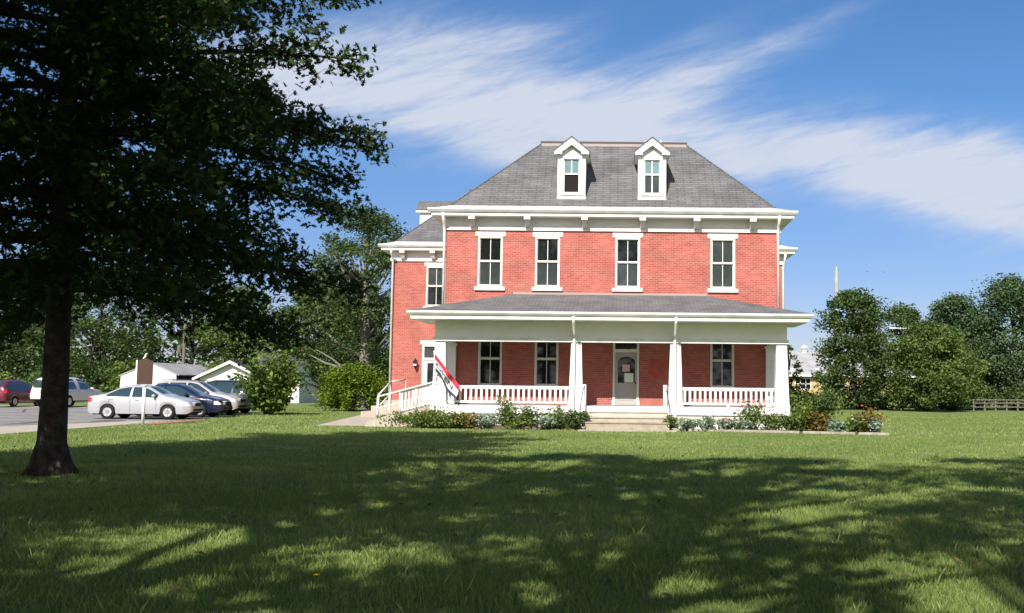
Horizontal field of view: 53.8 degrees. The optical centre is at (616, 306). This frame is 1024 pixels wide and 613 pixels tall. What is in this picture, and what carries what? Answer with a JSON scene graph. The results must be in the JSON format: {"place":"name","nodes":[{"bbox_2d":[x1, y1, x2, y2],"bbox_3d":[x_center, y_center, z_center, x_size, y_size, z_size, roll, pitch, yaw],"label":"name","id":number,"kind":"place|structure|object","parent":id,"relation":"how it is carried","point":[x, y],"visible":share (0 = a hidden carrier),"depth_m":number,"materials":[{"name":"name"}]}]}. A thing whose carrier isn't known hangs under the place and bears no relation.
{"place":"outdoors","nodes":[
{"label":"outdoors","id":0,"kind":"place"},
{"bbox_2d":[0,405,86,407],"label":"driveway","id":1,"kind":"structure","parent":0,"point":[37,406],"depth_m":63.07,"materials":[{"name":"grey asphalt"}]},
{"bbox_2d":[0,380,37,406],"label":"parked car","id":2,"kind":"object","parent":1,"relation":"on","point":[13,393],"visible":0.74,"depth_m":61.91,"materials":[{"name":"red paint"}]},
{"bbox_2d":[30,377,101,406],"bbox_3d":[-34.848,5.435,63.622,2.199,1.882,5.409,1,-5,0],"label":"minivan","id":3,"kind":"object","parent":1,"relation":"on","point":[80,390],"visible":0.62,"depth_m":62.76,"materials":[{"name":"grey paint"}]},
{"bbox_2d":[0,421,163,433],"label":"sidewalk","id":4,"kind":"structure","parent":0,"point":[16,429],"depth_m":35.66,"materials":[{"name":"concrete"}]},
{"bbox_2d":[0,407,251,426],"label":"parking lot","id":5,"kind":"structure","parent":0,"point":[17,416],"depth_m":45.05,"materials":[{"name":"grey asphalt"}]},
{"bbox_2d":[87,385,202,419],"bbox_3d":[-20.675,4.186,43.985,4.576,1.497,2.005,1,-5,0],"label":"parked car","id":6,"kind":"object","parent":5,"relation":"on","point":[124,402],"visible":0.97,"depth_m":43.18,"materials":[{"name":"silver metal"}]},
{"bbox_2d":[137,384,232,417],"bbox_3d":[-20.587,4.399,46.978,4.713,1.552,2.066,1,-5,0],"label":"parked car","id":7,"kind":"object","parent":5,"relation":"on","point":[212,405],"visible":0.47,"depth_m":46.32,"materials":[{"name":"blue paint"}]},
{"bbox_2d":[155,379,246,415],"bbox_3d":[-20.933,4.523,49.977,4.535,1.778,2.092,1,-5,0],"label":"parked car","id":8,"kind":"object","parent":5,"relation":"on","point":[239,403],"visible":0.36,"depth_m":49.51,"materials":[{"name":"grey paint"}]},
{"bbox_2d":[207,380,255,413],"bbox_3d":[-21.358,4.791,53.176,4.624,1.749,2.133,1,-5,0],"label":"parked car","id":9,"kind":"object","parent":5,"relation":"on","point":[226,386],"visible":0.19,"depth_m":52.48,"materials":[{"name":"black paint"}]},
{"bbox_2d":[144,419,207,423],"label":"brick paving","id":10,"kind":"structure","parent":0,"point":[175,421],"depth_m":40.86,"materials":[{"name":"brick"}]},
{"bbox_2d":[192,360,268,381],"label":"garage","id":11,"kind":"structure","parent":0,"point":[224,370],"depth_m":79.79,"materials":[{"name":"white"}]},
{"bbox_2d":[316,415,375,425],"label":"path","id":12,"kind":"structure","parent":0,"point":[358,420],"depth_m":42.65,"materials":[{"name":"concrete"}]},
{"bbox_2d":[0,384,1023,612],"bbox_3d":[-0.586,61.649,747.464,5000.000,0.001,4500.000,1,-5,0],"label":"lawn","id":13,"kind":"structure","parent":0,"point":[912,411],"depth_m":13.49,"materials":[{"name":"green plant"}]},
{"bbox_2d":[0,371,25,379],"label":"shrub","id":14,"kind":"object","parent":13,"relation":"on","point":[4,375],"visible":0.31,"depth_m":76.07,"materials":[{"name":"green plant"}]},
{"bbox_2d":[0,279,45,379],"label":"background tree","id":15,"kind":"object","parent":13,"relation":"on","point":[11,359],"visible":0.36,"depth_m":84.27,"materials":[{"name":"green plant"}]},
{"bbox_2d":[16,364,99,388],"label":"shrub","id":16,"kind":"object","parent":13,"relation":"on","point":[36,374],"visible":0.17,"depth_m":77.08,"materials":[{"name":"green plant"}]},
{"bbox_2d":[7,251,127,382],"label":"background tree","id":17,"kind":"object","parent":13,"relation":"on","point":[98,314],"visible":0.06,"depth_m":101.34,"materials":[{"name":"green plant"}]},
{"bbox_2d":[20,262,180,393],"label":"background tree","id":18,"kind":"object","parent":13,"relation":"on","point":[100,343],"visible":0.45,"depth_m":88.70,"materials":[{"name":"green plant"}]},
{"bbox_2d":[96,357,141,393],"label":"shrub","id":19,"kind":"object","parent":13,"relation":"on","point":[117,369],"visible":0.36,"depth_m":82.69,"materials":[{"name":"green plant"}]},
{"bbox_2d":[135,353,153,424],"bbox_3d":[-17.906,3.114,37.849,0.595,2.716,0.247,2,-5,-20],"label":"marker sign","id":20,"kind":"object","parent":13,"relation":"on","point":[144,371],"visible":1,"depth_m":37.85,"materials":[{"name":"brown paint"}]},
{"bbox_2d":[119,362,208,386],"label":"barn","id":21,"kind":"structure","parent":13,"relation":"on","point":[162,371],"depth_m":79.83,"materials":[{"name":"white"}]},
{"bbox_2d":[177,300,186,363],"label":"utility pole","id":22,"kind":"object","parent":13,"relation":"on","point":[183,349],"visible":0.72,"depth_m":89.81,"materials":[{"name":"grey wood"}]},
{"bbox_2d":[123,260,262,366],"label":"background tree","id":23,"kind":"object","parent":13,"relation":"on","point":[200,353],"visible":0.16,"depth_m":96.21,"materials":[{"name":"green plant"}]},
{"bbox_2d":[0,311,388,396],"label":"distant woods","id":24,"kind":"object","parent":13,"relation":"on","point":[180,343],"visible":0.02,"depth_m":124.14,"materials":[{"name":"green plant"}]},
{"bbox_2d":[0,0,393,476],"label":"pin oak","id":25,"kind":"object","parent":13,"relation":"on","point":[96,54],"visible":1,"depth_m":16.49,"materials":[{"name":"green plant"}]},
{"bbox_2d":[204,360,225,370],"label":"shrub","id":26,"kind":"object","parent":13,"relation":"on","point":[212,365],"visible":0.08,"depth_m":85.38,"materials":[{"name":"green plant"}]},
{"bbox_2d":[180,283,287,368],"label":"background tree","id":27,"kind":"object","parent":13,"relation":"on","point":[209,338],"visible":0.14,"depth_m":91.91,"materials":[{"name":"green plant"}]},
{"bbox_2d":[227,346,303,414],"bbox_3d":[-17.730,3.801,51.312,3.522,3.546,4.718,1,-5,0],"label":"magnolia bush","id":28,"kind":"object","parent":13,"relation":"on","point":[271,391],"visible":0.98,"depth_m":50.31,"materials":[{"name":"green plant"}]},
{"bbox_2d":[257,350,320,402],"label":"white house","id":29,"kind":"structure","parent":13,"relation":"on","point":[302,398],"depth_m":85.49,"materials":[{"name":"white paint"}]},
{"bbox_2d":[256,270,369,368],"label":"background tree","id":30,"kind":"object","parent":13,"relation":"on","point":[275,345],"visible":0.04,"depth_m":98.64,"materials":[{"name":"green plant"}]},
{"bbox_2d":[275,252,388,405],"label":"tree","id":31,"kind":"object","parent":13,"relation":"on","point":[311,363],"visible":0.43,"depth_m":73.03,"materials":[{"name":"green plant"}]},
{"bbox_2d":[310,349,365,408],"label":"dead branch","id":32,"kind":"object","parent":13,"relation":"on","point":[330,364],"visible":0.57,"depth_m":66.31,"materials":[{"name":"wood"}]},
{"bbox_2d":[308,360,388,410],"bbox_3d":[-15.739,4.877,60.210,4.928,3.308,5.496,1,-5,0],"label":"round shrub","id":33,"kind":"object","parent":13,"relation":"on","point":[342,380],"visible":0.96,"depth_m":59.35,"materials":[{"name":"green plant"}]},
{"bbox_2d":[315,298,389,390],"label":"background tree","id":34,"kind":"object","parent":13,"relation":"on","point":[377,330],"visible":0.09,"depth_m":91.29,"materials":[{"name":"green plant"}]},
{"bbox_2d":[295,204,410,407],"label":"tree","id":35,"kind":"object","parent":13,"relation":"on","point":[370,319],"visible":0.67,"depth_m":69.39,"materials":[{"name":"green plant"}]},
{"bbox_2d":[331,371,384,405],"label":"shrub","id":36,"kind":"object","parent":13,"relation":"on","point":[353,396],"visible":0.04,"depth_m":74.86,"materials":[{"name":"green plant"}]},
{"bbox_2d":[410,424,581,429],"bbox_3d":[-5.041,4.517,37.663,7.472,0.108,1.948,-1,-5,15],"label":"flower bed","id":37,"kind":"object","parent":13,"relation":"on","point":[520,427],"visible":0.37,"depth_m":36.77,"materials":[{"name":"soil"}]},
{"bbox_2d":[376,411,407,424],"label":"bed plant","id":38,"kind":"object","parent":37,"relation":"on","point":[396,412],"visible":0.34,"depth_m":38.25,"materials":[{"name":"green plant"}]},
{"bbox_2d":[383,411,444,425],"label":"bed plant","id":39,"kind":"object","parent":37,"relation":"on","point":[403,419],"visible":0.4,"depth_m":37.49,"materials":[{"name":"green plant"}]},
{"bbox_2d":[402,409,444,426],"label":"bed plant","id":40,"kind":"object","parent":37,"relation":"on","point":[420,419],"visible":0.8,"depth_m":36.95,"materials":[{"name":"green plant"}]},
{"bbox_2d":[408,403,458,427],"bbox_3d":[-6.701,4.034,37.098,1.750,0.892,2.050,-2,-5,27],"label":"bed plant","id":41,"kind":"object","parent":37,"relation":"on","point":[436,422],"visible":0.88,"depth_m":36.93,"materials":[{"name":"green plant"}]},
{"bbox_2d":[440,409,469,427],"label":"bed plant","id":42,"kind":"object","parent":37,"relation":"on","point":[453,423],"visible":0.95,"depth_m":36.65,"materials":[{"name":"green plant"}]},
{"bbox_2d":[452,410,484,427],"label":"bed plant","id":43,"kind":"object","parent":37,"relation":"on","point":[468,419],"visible":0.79,"depth_m":36.67,"materials":[{"name":"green plant"}]},
{"bbox_2d":[469,412,502,426],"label":"bed plant","id":44,"kind":"object","parent":37,"relation":"on","point":[486,421],"visible":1,"depth_m":36.69,"materials":[{"name":"green plant"}]},
{"bbox_2d":[493,392,521,425],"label":"bed plant","id":45,"kind":"object","parent":37,"relation":"on","point":[504,413],"visible":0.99,"depth_m":37.00,"materials":[{"name":"green plant"}]},
{"bbox_2d":[499,414,538,427],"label":"bed plant","id":46,"kind":"object","parent":37,"relation":"on","point":[517,422],"visible":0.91,"depth_m":36.70,"materials":[{"name":"green plant"}]},
{"bbox_2d":[512,403,551,426],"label":"bed plant","id":47,"kind":"object","parent":37,"relation":"on","point":[525,410],"visible":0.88,"depth_m":37.02,"materials":[{"name":"green plant"}]},
{"bbox_2d":[530,414,563,427],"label":"bed plant","id":48,"kind":"object","parent":37,"relation":"on","point":[544,421],"visible":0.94,"depth_m":36.53,"materials":[{"name":"green plant"}]},
{"bbox_2d":[536,404,567,427],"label":"bed plant","id":49,"kind":"object","parent":37,"relation":"on","point":[560,412],"visible":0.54,"depth_m":36.96,"materials":[{"name":"green plant"}]},
{"bbox_2d":[548,410,586,427],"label":"bed plant","id":50,"kind":"object","parent":37,"relation":"on","point":[563,423],"visible":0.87,"depth_m":36.69,"materials":[{"name":"green plant"}]},
{"bbox_2d":[567,406,591,428],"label":"bed plant","id":51,"kind":"object","parent":37,"relation":"on","point":[580,417],"visible":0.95,"depth_m":36.80,"materials":[{"name":"green plant"}]},
{"bbox_2d":[5,444,1023,599],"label":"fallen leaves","id":52,"kind":"object","parent":13,"relation":"on","point":[174,589],"visible":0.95,"depth_m":13.24,"materials":[{"name":"brown plant"}]},
{"bbox_2d":[361,136,813,431],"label":"brick house","id":53,"kind":"structure","parent":13,"relation":"on","point":[625,286],"depth_m":40.57,"materials":[{"name":"red brick"}]},
{"bbox_2d":[424,360,433,398],"bbox_3d":[-9.456,3.729,50.807,0.670,1.985,0.040,1,-5,0],"label":"door","id":54,"kind":"structure","parent":53,"relation":"in","point":[428,364],"depth_m":50.84,"materials":[{"name":"white paint"}]},
{"bbox_2d":[423,263,445,307],"bbox_3d":[-9.231,-1.045,51.151,1.240,2.400,0.200,1,-5,0],"label":"window","id":55,"kind":"structure","parent":53,"relation":"in","point":[433,280],"depth_m":51.20,"materials":[{"name":"white paint"}]},
{"bbox_2d":[433,351,459,398],"bbox_3d":[-6.399,2.586,37.684,0.991,1.802,0.490,1,-5,0],"label":"flag","id":56,"kind":"object","parent":53,"relation":"attached to","point":[451,385],"visible":1,"depth_m":37.73,"materials":[{"name":"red fabric"}]},
{"bbox_2d":[474,232,505,290],"bbox_3d":[-5.143,-1.847,40.685,1.240,2.400,0.200,1,-5,0],"label":"window","id":57,"kind":"structure","parent":53,"relation":"in","point":[490,244],"depth_m":40.73,"materials":[{"name":"white paint"}]},
{"bbox_2d":[478,342,501,387],"bbox_3d":[-5.110,2.046,40.372,1.200,2.590,0.200,1,-5,0],"label":"window","id":58,"kind":"structure","parent":53,"relation":"in","point":[489,353],"depth_m":40.41,"materials":[{"name":"glass"}]},
{"bbox_2d":[531,342,559,389],"bbox_3d":[-2.830,2.068,40.372,1.200,2.590,0.200,1,-5,0],"label":"window","id":59,"kind":"structure","parent":53,"relation":"in","point":[546,353],"depth_m":40.41,"materials":[{"name":"glass"}]},
{"bbox_2d":[532,232,562,290],"bbox_3d":[-2.813,-1.825,40.685,1.240,2.400,0.200,1,-5,0],"label":"window","id":60,"kind":"structure","parent":53,"relation":"in","point":[547,244],"depth_m":40.73,"materials":[{"name":"white paint"}]},
{"bbox_2d":[615,352,636,404],"bbox_3d":[0.367,2.912,40.319,0.870,2.110,0.105,1,-5,0],"label":"door","id":61,"kind":"structure","parent":53,"relation":"in","point":[625,363],"depth_m":40.35,"materials":[{"name":"grey paint"}]},
{"bbox_2d":[612,233,642,291],"bbox_3d":[0.447,-1.794,40.685,1.240,2.400,0.200,1,-5,0],"label":"window","id":62,"kind":"structure","parent":53,"relation":"in","point":[627,250],"depth_m":40.73,"materials":[{"name":"white paint"}]},
{"bbox_2d":[707,234,737,292],"bbox_3d":[4.317,-1.757,40.685,1.240,2.400,0.200,1,-5,0],"label":"window","id":63,"kind":"structure","parent":53,"relation":"in","point":[722,268],"depth_m":40.73,"materials":[{"name":"white paint"}]},
{"bbox_2d":[710,344,734,391],"bbox_3d":[4.260,2.135,40.372,1.200,2.590,0.200,1,-5,0],"label":"window","id":64,"kind":"structure","parent":53,"relation":"in","point":[721,355],"depth_m":40.41,"materials":[{"name":"glass"}]},
{"bbox_2d":[662,416,682,428],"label":"bed plant","id":65,"kind":"object","parent":13,"relation":"on","point":[673,421],"visible":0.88,"depth_m":36.97,"materials":[{"name":"green plant"}]},
{"bbox_2d":[672,428,686,430],"bbox_3d":[2.307,4.532,36.782,0.522,0.100,0.160,-1,-5,17],"label":"edging stone","id":66,"kind":"object","parent":13,"relation":"on","point":[681,429],"visible":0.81,"depth_m":36.71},
{"bbox_2d":[688,429,799,433],"bbox_3d":[4.572,4.499,36.099,4.029,0.100,0.160,-1,-5,16],"label":"edging stone","id":67,"kind":"object","parent":13,"relation":"on","point":[752,431],"visible":0.92,"depth_m":35.98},
{"bbox_2d":[787,345,804,414],"bbox_3d":[7.479,3.353,42.917,1.568,3.532,1.506,5,-6,-44],"label":"young conifer","id":68,"kind":"object","parent":13,"relation":"on","point":[795,365],"visible":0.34,"depth_m":42.66,"materials":[{"name":"green plant"}]},
{"bbox_2d":[768,380,823,423],"bbox_3d":[7.088,3.841,39.229,2.382,1.893,2.487,4,-6,-37],"label":"bed plant","id":69,"kind":"object","parent":13,"relation":"on","point":[793,397],"visible":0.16,"depth_m":39.21,"materials":[{"name":"green plant"}]},
{"bbox_2d":[747,429,879,433],"bbox_3d":[5.976,4.584,36.824,7.776,0.048,1.888,-1,-5,16],"label":"flower bed","id":70,"kind":"object","parent":13,"relation":"on","point":[808,430],"visible":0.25,"depth_m":36.56,"materials":[{"name":"soil"}]},
{"bbox_2d":[675,417,698,429],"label":"bed plant","id":71,"kind":"object","parent":70,"relation":"on","point":[685,422],"visible":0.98,"depth_m":36.58,"materials":[{"name":"green plant"}]},
{"bbox_2d":[691,415,718,429],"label":"bed plant","id":72,"kind":"object","parent":70,"relation":"on","point":[708,422],"visible":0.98,"depth_m":36.47,"materials":[{"name":"green plant"}]},
{"bbox_2d":[715,417,739,428],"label":"bed plant","id":73,"kind":"object","parent":70,"relation":"on","point":[723,423],"visible":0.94,"depth_m":36.35,"materials":[{"name":"green plant"}]},
{"bbox_2d":[729,417,754,429],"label":"bed plant","id":74,"kind":"object","parent":70,"relation":"on","point":[746,425],"visible":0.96,"depth_m":36.21,"materials":[{"name":"green plant"}]},
{"bbox_2d":[733,396,772,429],"bbox_3d":[4.968,3.916,36.616,1.505,1.308,1.607,1,-5,-11],"label":"bed plant","id":75,"kind":"object","parent":70,"relation":"on","point":[750,414],"visible":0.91,"depth_m":36.52,"materials":[{"name":"green plant"}]},
{"bbox_2d":[752,412,790,429],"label":"bed plant","id":76,"kind":"object","parent":70,"relation":"on","point":[771,419],"visible":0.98,"depth_m":36.17,"materials":[{"name":"green plant"}]},
{"bbox_2d":[774,415,802,430],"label":"bed plant","id":77,"kind":"object","parent":70,"relation":"on","point":[788,423],"visible":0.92,"depth_m":36.08,"materials":[{"name":"green plant"}]},
{"bbox_2d":[785,398,819,430],"bbox_3d":[6.607,3.930,36.322,1.561,1.218,1.441,1,-5,0],"label":"bed plant","id":78,"kind":"object","parent":70,"relation":"on","point":[806,410],"visible":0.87,"depth_m":36.16,"materials":[{"name":"green plant"}]},
{"bbox_2d":[801,410,831,430],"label":"bed plant","id":79,"kind":"object","parent":70,"relation":"on","point":[817,424],"visible":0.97,"depth_m":36.00,"materials":[{"name":"brown plant"}]},
{"bbox_2d":[801,386,843,430],"bbox_3d":[7.504,3.763,36.784,1.423,1.676,1.362,3,-5,-25],"label":"bed plant","id":80,"kind":"object","parent":70,"relation":"on","point":[825,405],"visible":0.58,"depth_m":36.56,"materials":[{"name":"green plant"}]},
{"bbox_2d":[821,419,848,431],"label":"bed plant","id":81,"kind":"object","parent":70,"relation":"on","point":[835,426],"visible":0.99,"depth_m":35.73,"materials":[{"name":"green plant"}]},
{"bbox_2d":[843,415,869,432],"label":"bed plant","id":82,"kind":"object","parent":70,"relation":"on","point":[853,424],"visible":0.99,"depth_m":35.39,"materials":[{"name":"green plant"}]},
{"bbox_2d":[849,404,889,431],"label":"bed plant","id":83,"kind":"object","parent":70,"relation":"on","point":[869,414],"visible":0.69,"depth_m":35.51,"materials":[{"name":"green plant"}]},
{"bbox_2d":[867,418,883,432],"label":"bed plant","id":84,"kind":"object","parent":70,"relation":"on","point":[875,425],"visible":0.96,"depth_m":35.06,"materials":[{"name":"green plant"}]},
{"bbox_2d":[789,383,857,424],"bbox_3d":[8.250,4.063,41.369,3.101,1.820,2.546,1,-5,0],"label":"bed plant","id":85,"kind":"object","parent":13,"relation":"on","point":[821,389],"visible":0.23,"depth_m":41.13,"materials":[{"name":"green plant"}]},
{"bbox_2d":[803,431,855,434],"bbox_3d":[7.483,4.457,35.242,1.826,0.100,0.160,-1,-5,16],"label":"edging stone","id":86,"kind":"object","parent":13,"relation":"on","point":[827,432],"visible":0.9,"depth_m":35.18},
{"bbox_2d":[834,267,838,343],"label":"mast","id":87,"kind":"object","parent":13,"relation":"on","point":[836,287],"visible":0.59,"depth_m":150.58,"materials":[{"name":"metal"}]},
{"bbox_2d":[824,388,859,408],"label":"shrub","id":88,"kind":"object","parent":13,"relation":"on","point":[844,403],"visible":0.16,"depth_m":77.33,"materials":[{"name":"green plant"}]},
{"bbox_2d":[810,287,897,409],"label":"leafy tree","id":89,"kind":"object","parent":13,"relation":"on","point":[864,341],"visible":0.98,"depth_m":76.95,"materials":[{"name":"green plant"}]},
{"bbox_2d":[847,389,886,409],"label":"shrub","id":90,"kind":"object","parent":13,"relation":"on","point":[867,405],"visible":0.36,"depth_m":77.24,"materials":[{"name":"green plant"}]},
{"bbox_2d":[858,432,889,435],"bbox_3d":[8.958,4.437,34.813,1.044,0.100,0.160,-1,-5,17],"label":"edging stone","id":91,"kind":"object","parent":13,"relation":"on","point":[871,433],"visible":0.94,"depth_m":34.77,"materials":[{"name":"beige stone"}]},
{"bbox_2d":[876,393,906,409],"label":"shrub","id":92,"kind":"object","parent":13,"relation":"on","point":[892,405],"visible":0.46,"depth_m":77.66,"materials":[{"name":"green plant"}]},
{"bbox_2d":[878,301,925,406],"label":"leafy tree","id":93,"kind":"object","parent":13,"relation":"on","point":[904,315],"visible":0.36,"depth_m":85.47,"materials":[{"name":"green plant"}]},
{"bbox_2d":[903,390,947,409],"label":"shrub","id":94,"kind":"object","parent":13,"relation":"on","point":[923,408],"visible":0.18,"depth_m":78.04,"materials":[{"name":"green plant"}]},
{"bbox_2d":[880,320,982,411],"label":"leafy tree","id":95,"kind":"object","parent":13,"relation":"on","point":[918,359],"visible":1,"depth_m":72.69,"materials":[{"name":"green plant"}]},
{"bbox_2d":[937,389,969,410],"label":"shrub","id":96,"kind":"object","parent":13,"relation":"on","point":[951,407],"visible":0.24,"depth_m":77.61,"materials":[{"name":"green plant"}]},
{"bbox_2d":[930,341,991,408],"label":"leafy tree","id":97,"kind":"object","parent":13,"relation":"on","point":[982,367],"visible":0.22,"depth_m":78.45,"materials":[{"name":"green plant"}]},
{"bbox_2d":[914,291,1010,406],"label":"leafy tree","id":98,"kind":"object","parent":13,"relation":"on","point":[950,308],"visible":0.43,"depth_m":82.48,"materials":[{"name":"green plant"}]},
{"bbox_2d":[957,384,1011,409],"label":"shrub","id":99,"kind":"object","parent":13,"relation":"on","point":[992,391],"visible":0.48,"depth_m":80.14,"materials":[{"name":"green plant"}]},
{"bbox_2d":[946,273,1023,409],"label":"leafy tree","id":100,"kind":"object","parent":13,"relation":"on","point":[1005,297],"visible":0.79,"depth_m":82.04,"materials":[{"name":"green plant"}]},
{"bbox_2d":[972,399,1023,410],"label":"wooden fence","id":101,"kind":"object","parent":13,"relation":"on","point":[995,403],"visible":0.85,"depth_m":77.07,"materials":[{"name":"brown wood"}]},
{"bbox_2d":[984,335,1023,380],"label":"distant woods","id":102,"kind":"object","parent":13,"relation":"on","point":[1009,354],"visible":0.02,"depth_m":120.03,"materials":[{"name":"green plant"}]},
{"bbox_2d":[993,382,1023,410],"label":"shrub","id":103,"kind":"object","parent":13,"relation":"on","point":[1019,395],"visible":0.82,"depth_m":80.41,"materials":[{"name":"green plant"}]},
{"bbox_2d":[0,0,1023,385],"label":"sky","id":104,"kind":"structure","parent":0,"point":[893,130],"materials":[{"name":"blue"}]},
{"bbox_2d":[789,345,980,405],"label":"long building","id":105,"kind":"structure","parent":0,"point":[807,358],"depth_m":105.59,"materials":[{"name":"yellow brick"}]},
{"bbox_2d":[795,378,810,389],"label":"window","id":106,"kind":"structure","parent":105,"relation":"in","point":[802,381],"depth_m":104.77,"materials":[{"name":"white paint"}]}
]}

